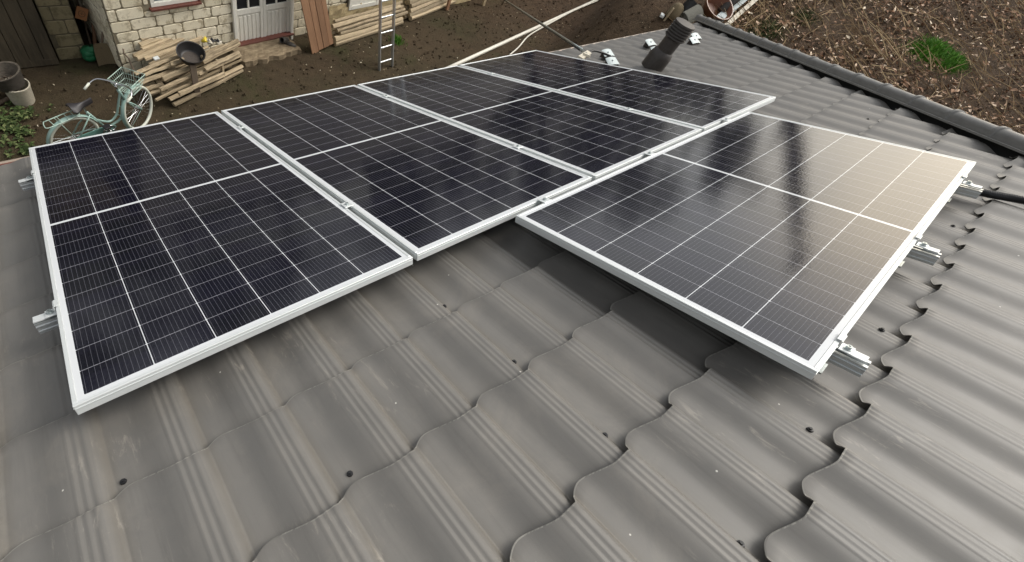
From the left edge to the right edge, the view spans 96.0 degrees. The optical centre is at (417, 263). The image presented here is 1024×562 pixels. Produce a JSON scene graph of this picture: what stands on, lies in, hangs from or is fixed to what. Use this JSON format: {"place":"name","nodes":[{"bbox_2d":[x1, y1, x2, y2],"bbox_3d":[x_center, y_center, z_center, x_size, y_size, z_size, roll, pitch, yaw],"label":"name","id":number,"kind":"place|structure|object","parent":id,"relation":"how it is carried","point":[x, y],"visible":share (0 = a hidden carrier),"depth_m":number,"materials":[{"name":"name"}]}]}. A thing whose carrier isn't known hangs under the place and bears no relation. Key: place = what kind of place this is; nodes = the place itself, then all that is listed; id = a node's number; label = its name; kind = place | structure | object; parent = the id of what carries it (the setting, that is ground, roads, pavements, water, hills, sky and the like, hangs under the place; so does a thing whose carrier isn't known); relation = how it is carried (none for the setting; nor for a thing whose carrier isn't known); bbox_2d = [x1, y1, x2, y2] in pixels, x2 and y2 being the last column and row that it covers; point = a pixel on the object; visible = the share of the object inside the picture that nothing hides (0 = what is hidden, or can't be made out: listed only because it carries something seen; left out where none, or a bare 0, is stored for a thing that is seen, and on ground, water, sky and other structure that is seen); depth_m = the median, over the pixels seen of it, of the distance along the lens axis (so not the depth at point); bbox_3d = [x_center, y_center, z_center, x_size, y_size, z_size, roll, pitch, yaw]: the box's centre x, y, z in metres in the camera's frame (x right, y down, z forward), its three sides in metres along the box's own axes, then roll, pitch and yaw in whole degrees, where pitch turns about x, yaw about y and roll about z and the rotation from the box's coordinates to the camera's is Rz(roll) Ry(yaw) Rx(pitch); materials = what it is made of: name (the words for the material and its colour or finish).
{"place":"outdoors","nodes":[
{"label":"outdoors","id":0,"kind":"place"},
{"bbox_2d":[0,0,1023,161],"bbox_3d":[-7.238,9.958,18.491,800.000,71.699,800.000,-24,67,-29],"label":"ground","id":1,"kind":"structure","parent":0,"point":[277,87],"depth_m":10.21,"materials":[{"name":"soil"}]},
{"bbox_2d":[0,96,9,104],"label":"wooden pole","id":2,"kind":"object","parent":1,"relation":"on","point":[4,100],"visible":0.7,"depth_m":6.53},
{"bbox_2d":[4,77,34,106],"bbox_3d":[-5.785,-2.486,6.573,0.344,0.285,0.344,-24,67,-29],"label":"bucket","id":3,"kind":"object","parent":1,"relation":"on","point":[24,96],"visible":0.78,"depth_m":6.54,"materials":[{"name":"white plastic"}]},
{"bbox_2d":[0,61,24,92],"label":"tub","id":4,"kind":"object","parent":3,"relation":"on","point":[15,81],"visible":1,"depth_m":6.39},
{"bbox_2d":[0,100,53,157],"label":"weeds","id":5,"kind":"object","parent":1,"relation":"on","point":[6,122],"visible":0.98,"depth_m":6.35,"materials":[{"name":"green plant"}]},
{"bbox_2d":[0,0,83,67],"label":"outbuilding","id":6,"kind":"structure","parent":1,"relation":"on","point":[59,21],"depth_m":6.79,"materials":[{"name":"stone"}]},
{"bbox_2d":[0,0,59,67],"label":"door","id":7,"kind":"structure","parent":6,"relation":"in","point":[12,7],"depth_m":6.68,"materials":[{"name":"wood"}]},
{"bbox_2d":[77,0,91,43],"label":"wooden pole","id":8,"kind":"object","parent":1,"relation":"on","point":[87,33],"visible":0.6,"depth_m":7.54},
{"bbox_2d":[79,44,95,61],"bbox_3d":[-5.314,-3.427,7.356,0.269,0.284,0.264,22,53,-2],"label":"green net","id":9,"kind":"object","parent":1,"relation":"on","point":[87,52],"visible":0.84,"depth_m":7.28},
{"bbox_2d":[91,23,96,44],"bbox_3d":[-5.381,-3.964,7.492,0.072,0.639,0.436,0,57,-17],"label":"wooden pole","id":10,"kind":"object","parent":1,"relation":"on","point":[94,36],"visible":0.46,"depth_m":7.55,"materials":[{"name":"brown wood"}]},
{"bbox_2d":[43,67,152,143],"bbox_3d":[-4.292,-2.013,6.317,0.635,0.924,1.647,32,54,5],"label":"bicycle","id":11,"kind":"object","parent":1,"relation":"on","point":[77,108],"visible":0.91,"depth_m":6.25,"materials":[{"name":"teal metal"}]},
{"bbox_2d":[93,32,115,65],"bbox_3d":[-5.124,-3.490,7.323,0.260,0.460,0.217,-24,67,-29],"label":"shovel","id":12,"kind":"object","parent":1,"relation":"on","point":[103,53],"visible":0.98,"depth_m":7.36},
{"bbox_2d":[122,49,136,83],"bbox_3d":[-4.581,-3.116,7.246,0.075,0.508,0.371,-24,67,-29],"label":"wooden stake","id":13,"kind":"object","parent":1,"relation":"on","point":[130,64],"visible":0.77,"depth_m":7.21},
{"bbox_2d":[138,81,155,90],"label":"log","id":14,"kind":"object","parent":1,"relation":"on","point":[149,84],"visible":0.54,"depth_m":7.28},
{"bbox_2d":[189,65,200,96],"bbox_3d":[-3.660,-3.007,7.441,0.100,0.529,0.030,-29,57,-36],"label":"wooden stake","id":15,"kind":"object","parent":1,"relation":"on","point":[194,74],"visible":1,"depth_m":7.38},
{"bbox_2d":[181,66,230,89],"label":"log","id":16,"kind":"object","parent":1,"relation":"on","point":[208,76],"visible":0.28,"depth_m":7.84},
{"bbox_2d":[172,69,243,106],"bbox_3d":[-3.556,-3.038,7.746,0.083,0.069,1.502,34,54,7],"label":"log","id":17,"kind":"object","parent":1,"relation":"on","point":[202,90],"visible":0.98,"depth_m":7.69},
{"bbox_2d":[168,65,243,100],"bbox_3d":[-3.570,-3.101,7.698,0.090,0.056,1.530,44,54,-4],"label":"log","id":18,"kind":"object","parent":17,"relation":"on","point":[176,95],"visible":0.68,"depth_m":7.77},
{"bbox_2d":[154,59,241,100],"bbox_3d":[-3.640,-3.118,7.600,0.091,0.053,1.775,13,46,33],"label":"log","id":19,"kind":"object","parent":18,"relation":"on","point":[190,83],"visible":0.96,"depth_m":7.44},
{"bbox_2d":[158,69,201,90],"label":"log","id":20,"kind":"object","parent":19,"relation":"on","point":[171,84],"visible":0.91,"depth_m":7.22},
{"bbox_2d":[161,60,212,81],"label":"log","id":21,"kind":"object","parent":20,"relation":"on","point":[172,74],"visible":0.65,"depth_m":7.25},
{"bbox_2d":[176,41,205,65],"bbox_3d":[-3.668,-3.372,7.316,0.432,0.157,0.432,-33,87,-32],"label":"pan","id":22,"kind":"object","parent":21,"relation":"on","point":[190,52],"visible":0.99,"depth_m":7.35,"materials":[{"name":"metal"}]},
{"bbox_2d":[177,71,224,95],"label":"log","id":23,"kind":"object","parent":19,"relation":"on","point":[195,86],"visible":1,"depth_m":7.42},
{"bbox_2d":[198,54,241,76],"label":"log","id":24,"kind":"object","parent":19,"relation":"on","point":[202,72],"visible":0.82,"depth_m":7.73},
{"bbox_2d":[204,50,239,70],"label":"log","id":25,"kind":"object","parent":24,"relation":"on","point":[218,61],"visible":1,"depth_m":7.68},
{"bbox_2d":[202,42,240,63],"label":"log","id":26,"kind":"object","parent":25,"relation":"on","point":[217,54],"visible":1,"depth_m":7.65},
{"bbox_2d":[200,39,238,58],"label":"log","id":27,"kind":"object","parent":26,"relation":"on","point":[220,48],"visible":0.93,"depth_m":7.62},
{"bbox_2d":[201,36,220,44],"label":"work gloves","id":28,"kind":"object","parent":27,"relation":"on","point":[211,41],"visible":1,"depth_m":7.49,"materials":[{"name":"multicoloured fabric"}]},
{"bbox_2d":[229,36,301,66],"bbox_3d":[-2.889,-4.080,8.662,1.245,0.143,0.560,-33,71,-32],"label":"door step","id":29,"kind":"object","parent":1,"relation":"on","point":[264,52],"depth_m":8.56,"materials":[{"name":"stone"}]},
{"bbox_2d":[279,37,295,46],"bbox_3d":[-2.523,-4.301,8.788,0.287,0.183,0.218,31,54,5],"label":"rubber boot","id":30,"kind":"object","parent":29,"relation":"on","point":[284,40],"visible":1,"depth_m":8.79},
{"bbox_2d":[68,0,469,74],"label":"brick shed","id":31,"kind":"structure","parent":1,"relation":"on","point":[126,25],"depth_m":7.65,"materials":[{"name":"beige stone"}]},
{"bbox_2d":[75,6,88,20],"bbox_3d":[-5.355,-3.989,7.207,0.027,0.190,0.160,42,26,26],"label":"cardboard packet","id":32,"kind":"object","parent":31,"relation":"hanging from","point":[81,13],"visible":1,"depth_m":7.20,"materials":[{"name":"brown cardboard"}]},
{"bbox_2d":[149,0,201,11],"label":"window","id":33,"kind":"structure","parent":31,"relation":"in","point":[156,5],"depth_m":7.13,"materials":[{"name":"white paint"}]},
{"bbox_2d":[235,0,263,40],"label":"door","id":34,"kind":"structure","parent":31,"relation":"in","point":[249,13],"depth_m":8.28,"materials":[{"name":"white paint"}]},
{"bbox_2d":[263,0,289,36],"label":"door","id":35,"kind":"structure","parent":31,"relation":"in","point":[276,13],"depth_m":8.61,"materials":[{"name":"white paint"}]},
{"bbox_2d":[300,0,332,53],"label":"plank panel","id":36,"kind":"object","parent":1,"relation":"on","point":[317,21],"visible":1,"depth_m":8.74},
{"bbox_2d":[30,2,650,126],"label":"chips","id":37,"kind":"object","parent":1,"relation":"on","point":[377,54],"visible":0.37,"depth_m":9.62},
{"bbox_2d":[334,21,403,46],"bbox_3d":[-1.030,-5.065,9.908,2.059,0.109,0.097,-38,87,-34],"label":"log","id":38,"kind":"object","parent":1,"relation":"on","point":[354,38],"visible":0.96,"depth_m":9.75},
{"bbox_2d":[333,16,402,41],"bbox_3d":[-1.033,-5.124,9.845,0.101,0.129,2.050,20,45,38],"label":"log","id":39,"kind":"object","parent":38,"relation":"on","point":[337,38],"visible":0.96,"depth_m":9.69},
{"bbox_2d":[338,11,407,35],"bbox_3d":[-0.933,-5.267,9.876,2.072,0.120,0.100,-38,119,-34],"label":"log","id":40,"kind":"object","parent":39,"relation":"on","point":[367,25],"visible":0.88,"depth_m":9.73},
{"bbox_2d":[335,8,405,32],"bbox_3d":[-0.977,-5.288,9.780,0.090,0.088,2.064,43,55,13],"label":"log","id":41,"kind":"object","parent":40,"relation":"on","point":[347,27],"visible":0.86,"depth_m":9.59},
{"bbox_2d":[331,4,400,28],"bbox_3d":[-1.055,-5.292,9.655,0.086,0.102,2.008,8,37,47],"label":"log","id":42,"kind":"object","parent":41,"relation":"on","point":[354,20],"visible":0.88,"depth_m":9.50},
{"bbox_2d":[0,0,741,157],"bbox_3d":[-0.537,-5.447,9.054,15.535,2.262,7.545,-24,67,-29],"label":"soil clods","id":43,"kind":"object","parent":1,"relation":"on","point":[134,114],"visible":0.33,"depth_m":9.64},
{"bbox_2d":[378,0,395,70],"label":"ladder","id":44,"kind":"object","parent":1,"relation":"on","point":[380,33],"visible":1,"depth_m":8.90,"materials":[{"name":"metal"}]},
{"bbox_2d":[388,34,407,47],"bbox_3d":[-0.450,-5.017,10.030,0.494,0.137,0.498,8,55,-12],"label":"grass tuft","id":45,"kind":"object","parent":1,"relation":"on","point":[397,39],"visible":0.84,"depth_m":10.02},
{"bbox_2d":[409,0,455,20],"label":"log","id":46,"kind":"object","parent":1,"relation":"on","point":[434,9],"visible":0.9,"depth_m":11.03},
{"bbox_2d":[407,0,447,16],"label":"log","id":47,"kind":"object","parent":46,"relation":"on","point":[424,9],"visible":0.86,"depth_m":10.89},
{"bbox_2d":[408,0,440,12],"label":"log","id":48,"kind":"object","parent":47,"relation":"on","point":[416,8],"visible":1,"depth_m":10.72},
{"bbox_2d":[409,0,431,7],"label":"log","id":49,"kind":"object","parent":48,"relation":"on","point":[417,3],"visible":0.96,"depth_m":10.57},
{"bbox_2d":[0,14,1023,561],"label":"roof","id":50,"kind":"structure","parent":1,"relation":"on","point":[510,390],"depth_m":1.34,"materials":[{"name":"paint"}]},
{"bbox_2d":[19,179,34,190],"bbox_3d":[-0.263,-1.249,3.609,4.722,0.090,0.060,-24,42,-29],"label":"mounting rail","id":51,"kind":"object","parent":50,"relation":"attached to","point":[28,185],"visible":0.15,"depth_m":2.44,"materials":[{"name":"metal"}]},
{"bbox_2d":[18,170,34,182],"bbox_3d":[-2.104,-0.471,2.434,0.086,0.040,0.042,-24,42,-29],"label":"end clamp","id":52,"kind":"object","parent":51,"relation":"attached to","point":[28,177],"visible":0.94,"depth_m":2.44,"materials":[{"name":"metal"}]},
{"bbox_2d":[29,111,412,414],"bbox_3d":[-1.189,-0.351,2.260,1.137,0.035,2.371,-24,42,-29],"label":"solar panel","id":53,"kind":"object","parent":51,"relation":"on","point":[171,246],"visible":1,"depth_m":1.83,"materials":[{"name":"glass"}]},
{"bbox_2d":[221,85,591,260],"bbox_3d":[-0.272,-0.771,2.832,1.137,0.035,2.371,-24,42,-29],"label":"solar panel","id":54,"kind":"object","parent":51,"relation":"on","point":[416,184],"visible":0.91,"depth_m":2.48,"materials":[{"name":"black glass"}]},
{"bbox_2d":[357,65,701,180],"bbox_3d":[0.651,-1.187,3.397,1.137,0.035,2.371,-24,42,-29],"label":"solar panel","id":55,"kind":"object","parent":51,"relation":"on","point":[594,140],"visible":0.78,"depth_m":3.10,"materials":[{"name":"black glass"}]},
{"bbox_2d":[34,315,58,333],"bbox_3d":[0.576,-0.617,2.714,4.722,0.090,0.060,-24,42,-29],"label":"mounting rail","id":56,"kind":"object","parent":50,"relation":"attached to","point":[47,325],"visible":0.16,"depth_m":1.54,"materials":[{"name":"metal"}]},
{"bbox_2d":[32,299,58,323],"bbox_3d":[-1.266,0.162,1.539,0.086,0.040,0.042,-24,42,-29],"label":"end clamp","id":57,"kind":"object","parent":56,"relation":"attached to","point":[47,314],"visible":0.93,"depth_m":1.54,"materials":[{"name":"metal"}]},
{"bbox_2d":[341,201,352,210],"bbox_3d":[-0.330,-0.268,2.112,0.045,0.039,0.050,-24,42,-29],"label":"clamp","id":58,"kind":"object","parent":56,"relation":"attached to","point":[348,205],"visible":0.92,"depth_m":2.10,"materials":[{"name":"metal"}]},
{"bbox_2d":[577,48,590,59],"bbox_3d":[1.798,-2.257,4.897,0.122,0.136,0.364,27,53,2],"label":"cable anchor","id":59,"kind":"object","parent":50,"relation":"attached to","point":[584,55],"visible":0.92,"depth_m":4.79,"materials":[{"name":"white plastic"}]},
{"bbox_2d":[505,0,580,50],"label":"service cable","id":60,"kind":"object","parent":59,"relation":"attached to","point":[571,43],"visible":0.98,"depth_m":6.66,"materials":[{"name":"metal"}]},
{"bbox_2d":[590,49,612,56],"bbox_3d":[1.992,-2.297,4.967,0.411,0.063,0.172,-4,58,-20],"label":"cable lead","id":61,"kind":"object","parent":59,"relation":"attached to","point":[604,53],"visible":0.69,"depth_m":5.03,"materials":[{"name":"black plastic"}]},
{"bbox_2d":[600,49,614,57],"bbox_3d":[2.199,-2.443,5.246,0.144,0.085,0.097,-14,38,-18],"label":"roof bracket","id":62,"kind":"object","parent":50,"relation":"attached to","point":[608,51],"visible":0.84,"depth_m":5.24,"materials":[{"name":"metal"}]},
{"bbox_2d":[605,57,618,65],"bbox_3d":[2.096,-2.187,4.890,0.144,0.085,0.097,-12,37,-16],"label":"roof bracket","id":63,"kind":"object","parent":50,"relation":"attached to","point":[612,61],"visible":0.91,"depth_m":4.88,"materials":[{"name":"metal"}]},
{"bbox_2d":[643,39,655,46],"bbox_3d":[2.949,-2.807,5.741,0.144,0.085,0.097,-17,39,-22],"label":"roof bracket","id":64,"kind":"object","parent":50,"relation":"attached to","point":[650,43],"visible":0.99,"depth_m":5.72,"materials":[{"name":"metal"}]},
{"bbox_2d":[642,17,694,71],"bbox_3d":[2.587,-2.252,4.676,0.236,0.498,0.236,-23,66,-33],"label":"vent pipe","id":65,"kind":"object","parent":50,"relation":"on","point":[678,32],"visible":0.99,"depth_m":4.61,"materials":[{"name":"plastic"}]},
{"bbox_2d":[687,37,699,44],"bbox_3d":[3.560,-2.877,5.829,0.144,0.085,0.097,-16,38,-21],"label":"roof bracket","id":66,"kind":"object","parent":50,"relation":"attached to","point":[693,41],"visible":1,"depth_m":5.81,"materials":[{"name":"metal"}]},
{"bbox_2d":[688,33,701,39],"bbox_3d":[3.728,-3.052,6.071,0.144,0.085,0.097,-14,38,-18],"label":"roof bracket","id":67,"kind":"object","parent":50,"relation":"attached to","point":[697,36],"visible":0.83,"depth_m":6.06,"materials":[{"name":"metal"}]},
{"bbox_2d":[818,347,870,376],"bbox_3d":[0.943,0.035,1.799,0.060,0.090,1.320,-24,42,-29],"label":"mounting rail","id":68,"kind":"object","parent":50,"relation":"attached to","point":[846,362],"visible":0.21,"depth_m":1.37,"materials":[{"name":"metal"}]},
{"bbox_2d":[537,197,550,204],"bbox_3d":[0.594,-0.291,2.125,0.050,0.039,0.045,-24,42,-29],"label":"clamp","id":69,"kind":"object","parent":68,"relation":"attached to","point":[542,200],"visible":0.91,"depth_m":2.12,"materials":[{"name":"metal"}]},
{"bbox_2d":[515,111,975,379],"bbox_3d":[1.720,-0.368,2.230,2.371,0.035,1.137,-24,42,-29],"label":"solar panel","id":70,"kind":"object","parent":68,"relation":"on","point":[788,244],"visible":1,"depth_m":1.94,"materials":[{"name":"black glass"}]},
{"bbox_2d":[837,332,869,362],"bbox_3d":[1.309,0.258,1.370,0.042,0.030,0.094,-24,67,-29],"label":"end clamp","id":71,"kind":"object","parent":68,"relation":"attached to","point":[849,350],"visible":1,"depth_m":1.36,"materials":[{"name":"metal"}]},
{"bbox_2d":[898,245,940,267],"bbox_3d":[1.679,-0.299,2.253,0.060,0.090,1.320,-24,42,-29],"label":"mounting rail","id":72,"kind":"object","parent":50,"relation":"attached to","point":[917,253],"visible":0.21,"depth_m":1.83,"materials":[{"name":"metal"}]},
{"bbox_2d":[643,151,655,157],"bbox_3d":[1.312,-0.617,2.568,0.050,0.039,0.045,-24,42,-29],"label":"clamp","id":73,"kind":"object","parent":72,"relation":"attached to","point":[648,153],"visible":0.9,"depth_m":2.56,"materials":[{"name":"metal"}]},
{"bbox_2d":[915,234,939,253],"bbox_3d":[2.045,-0.076,1.824,0.042,0.030,0.094,-24,67,-29],"label":"end clamp","id":74,"kind":"object","parent":72,"relation":"attached to","point":[925,246],"visible":1,"depth_m":1.82,"materials":[{"name":"metal"}]},
{"bbox_2d":[947,184,983,202],"bbox_3d":[2.409,-0.630,2.704,0.060,0.090,1.320,-24,42,-29],"label":"mounting rail","id":75,"kind":"object","parent":50,"relation":"attached to","point":[968,191],"visible":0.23,"depth_m":2.28,"materials":[{"name":"metal"}]},
{"bbox_2d":[459,50,775,131],"bbox_3d":[1.573,-1.603,3.964,1.137,0.035,2.371,-24,42,-29],"label":"solar panel","id":76,"kind":"object","parent":75,"relation":"on","point":[701,105],"visible":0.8,"depth_m":3.71,"materials":[{"name":"black glass"}]},
{"bbox_2d":[962,174,982,188],"bbox_3d":[2.775,-0.407,2.275,0.042,0.030,0.094,-24,67,-29],"label":"end clamp","id":77,"kind":"object","parent":75,"relation":"attached to","point":[969,183],"visible":0.99,"depth_m":2.27,"materials":[{"name":"metal"}]},
{"bbox_2d":[967,185,1023,204],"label":"conduit","id":78,"kind":"object","parent":50,"relation":"on","point":[1003,196],"visible":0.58,"depth_m":2.32,"materials":[{"name":"black plastic"}]},
{"bbox_2d":[447,0,598,66],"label":"drain pipe","id":79,"kind":"object","parent":1,"relation":"on","point":[471,57],"visible":0.87,"depth_m":11.23,"materials":[{"name":"white plastic"}]},
{"bbox_2d":[509,1,596,54],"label":"garden hose","id":80,"kind":"object","parent":1,"relation":"on","point":[548,24],"visible":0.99,"depth_m":12.37,"materials":[{"name":"white plastic"}]},
{"bbox_2d":[666,2,683,20],"bbox_3d":[5.847,-5.737,10.278,0.325,0.365,0.292,-24,67,-29],"label":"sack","id":81,"kind":"object","parent":1,"relation":"on","point":[678,10],"visible":0.91,"depth_m":10.18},
{"bbox_2d":[683,0,696,11],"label":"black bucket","id":82,"kind":"object","parent":1,"relation":"on","point":[688,4],"visible":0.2,"depth_m":10.14,"materials":[{"name":"plastic"}]},
{"bbox_2d":[681,4,703,22],"bbox_3d":[4.780,-4.339,7.891,0.262,0.232,0.228,-26,62,11],"label":"roll","id":83,"kind":"object","parent":1,"relation":"on","point":[690,14],"visible":0.77,"depth_m":7.80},
{"bbox_2d":[703,0,732,19],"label":"basin","id":84,"kind":"object","parent":1,"relation":"on","point":[709,9],"visible":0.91,"depth_m":10.42,"materials":[{"name":"brown ceramic"}]},
{"bbox_2d":[718,0,739,12],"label":"dark log","id":85,"kind":"object","parent":84,"relation":"on","point":[726,5],"visible":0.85,"depth_m":10.44,"materials":[{"name":"wood"}]},
{"bbox_2d":[713,0,746,22],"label":"board","id":86,"kind":"object","parent":1,"relation":"on","point":[724,15],"visible":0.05,"depth_m":10.52,"materials":[{"name":"wood"}]},
{"bbox_2d":[733,12,797,41],"bbox_3d":[7.935,-5.393,10.367,1.932,0.539,1.534,4,56,-15],"label":"grass tuft","id":87,"kind":"object","parent":1,"relation":"on","point":[771,25],"visible":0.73,"depth_m":10.35,"materials":[{"name":"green plant"}]},
{"bbox_2d":[777,1,822,27],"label":"grass tuft","id":88,"kind":"object","parent":1,"relation":"on","point":[802,16],"visible":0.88,"depth_m":10.69,"materials":[{"name":"green plant"}]},
{"bbox_2d":[659,0,1023,134],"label":"dry stalks","id":89,"kind":"object","parent":1,"relation":"on","point":[877,46],"visible":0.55,"depth_m":10.44,"materials":[{"name":"plant"}]},
{"bbox_2d":[723,0,1023,132],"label":"leaf litter","id":90,"kind":"object","parent":1,"relation":"on","point":[927,96],"visible":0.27,"depth_m":10.51,"materials":[{"name":"plant"}]},
{"bbox_2d":[725,0,757,24],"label":"board","id":91,"kind":"object","parent":90,"relation":"on","point":[751,2],"visible":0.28,"depth_m":10.51,"materials":[{"name":"white wood"}]},
{"bbox_2d":[894,27,961,71],"bbox_3d":[12.003,-4.909,10.529,1.809,0.452,2.052,28,53,2],"label":"grass tuft","id":92,"kind":"object","parent":1,"relation":"on","point":[938,48],"visible":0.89,"depth_m":10.48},
{"bbox_2d":[919,49,981,77],"bbox_3d":[12.383,-4.727,10.508,2.028,0.423,1.262,-24,67,-29],"label":"grass tuft","id":93,"kind":"object","parent":1,"relation":"on","point":[954,63],"visible":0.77,"depth_m":10.36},
{"label":"log","id":94,"kind":"object","parent":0,"visible":0},
{"bbox_2d":[160,72,207,94],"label":"log","id":95,"kind":"object","parent":94,"relation":"on","point":[175,86],"visible":0.44,"depth_m":7.45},
{"bbox_2d":[149,89,167,95],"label":"log","id":96,"kind":"object","parent":95,"relation":"on","point":[155,91],"visible":0.6,"depth_m":7.20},
{"bbox_2d":[145,82,163,90],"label":"log","id":97,"kind":"object","parent":96,"relation":"on","point":[153,87],"visible":0.78,"depth_m":7.15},
{"bbox_2d":[138,67,176,85],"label":"log","id":98,"kind":"object","parent":97,"relation":"on","point":[151,78],"visible":0.75,"depth_m":7.16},
{"bbox_2d":[143,62,184,76],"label":"log","id":99,"kind":"object","parent":98,"relation":"on","point":[152,71],"visible":0.72,"depth_m":7.15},
{"bbox_2d":[133,55,179,75],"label":"log","id":100,"kind":"object","parent":99,"relation":"on","point":[153,65],"visible":0.88,"depth_m":7.11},
{"bbox_2d":[169,57,183,65],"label":"log","id":101,"kind":"object","parent":99,"relation":"on","point":[175,62],"visible":0.87,"depth_m":7.23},
{"bbox_2d":[177,62,211,78],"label":"log","id":102,"kind":"object","parent":94,"relation":"on","point":[188,73],"visible":0.33,"depth_m":7.67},
{"label":"log","id":103,"kind":"object","parent":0,"visible":0},
{"bbox_2d":[148,41,199,64],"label":"log","id":104,"kind":"object","parent":103,"relation":"on","point":[168,55],"visible":0.4,"depth_m":7.44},
{"bbox_2d":[152,49,175,60],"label":"log","id":105,"kind":"object","parent":104,"relation":"on","point":[165,53],"visible":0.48,"depth_m":7.43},
{"bbox_2d":[144,36,203,60],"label":"log","id":106,"kind":"object","parent":105,"relation":"on","point":[150,56],"visible":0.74,"depth_m":7.43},
{"bbox_2d":[135,38,184,61],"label":"log","id":107,"kind":"object","parent":106,"relation":"on","point":[139,57],"visible":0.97,"depth_m":7.40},
{"bbox_2d":[132,38,172,57],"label":"log","id":108,"kind":"object","parent":107,"relation":"on","point":[147,49],"visible":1,"depth_m":7.30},
{"bbox_2d":[140,38,169,49],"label":"log","id":109,"kind":"object","parent":108,"relation":"on","point":[154,43],"visible":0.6,"depth_m":7.37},
{"bbox_2d":[138,38,161,46],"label":"log","id":110,"kind":"object","parent":109,"relation":"on","point":[146,42],"visible":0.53,"depth_m":7.30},
{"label":"log","id":111,"kind":"object","parent":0,"visible":0},
{"bbox_2d":[333,1,402,22],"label":"log","id":112,"kind":"object","parent":111,"relation":"on","point":[358,14],"visible":0.74,"depth_m":9.58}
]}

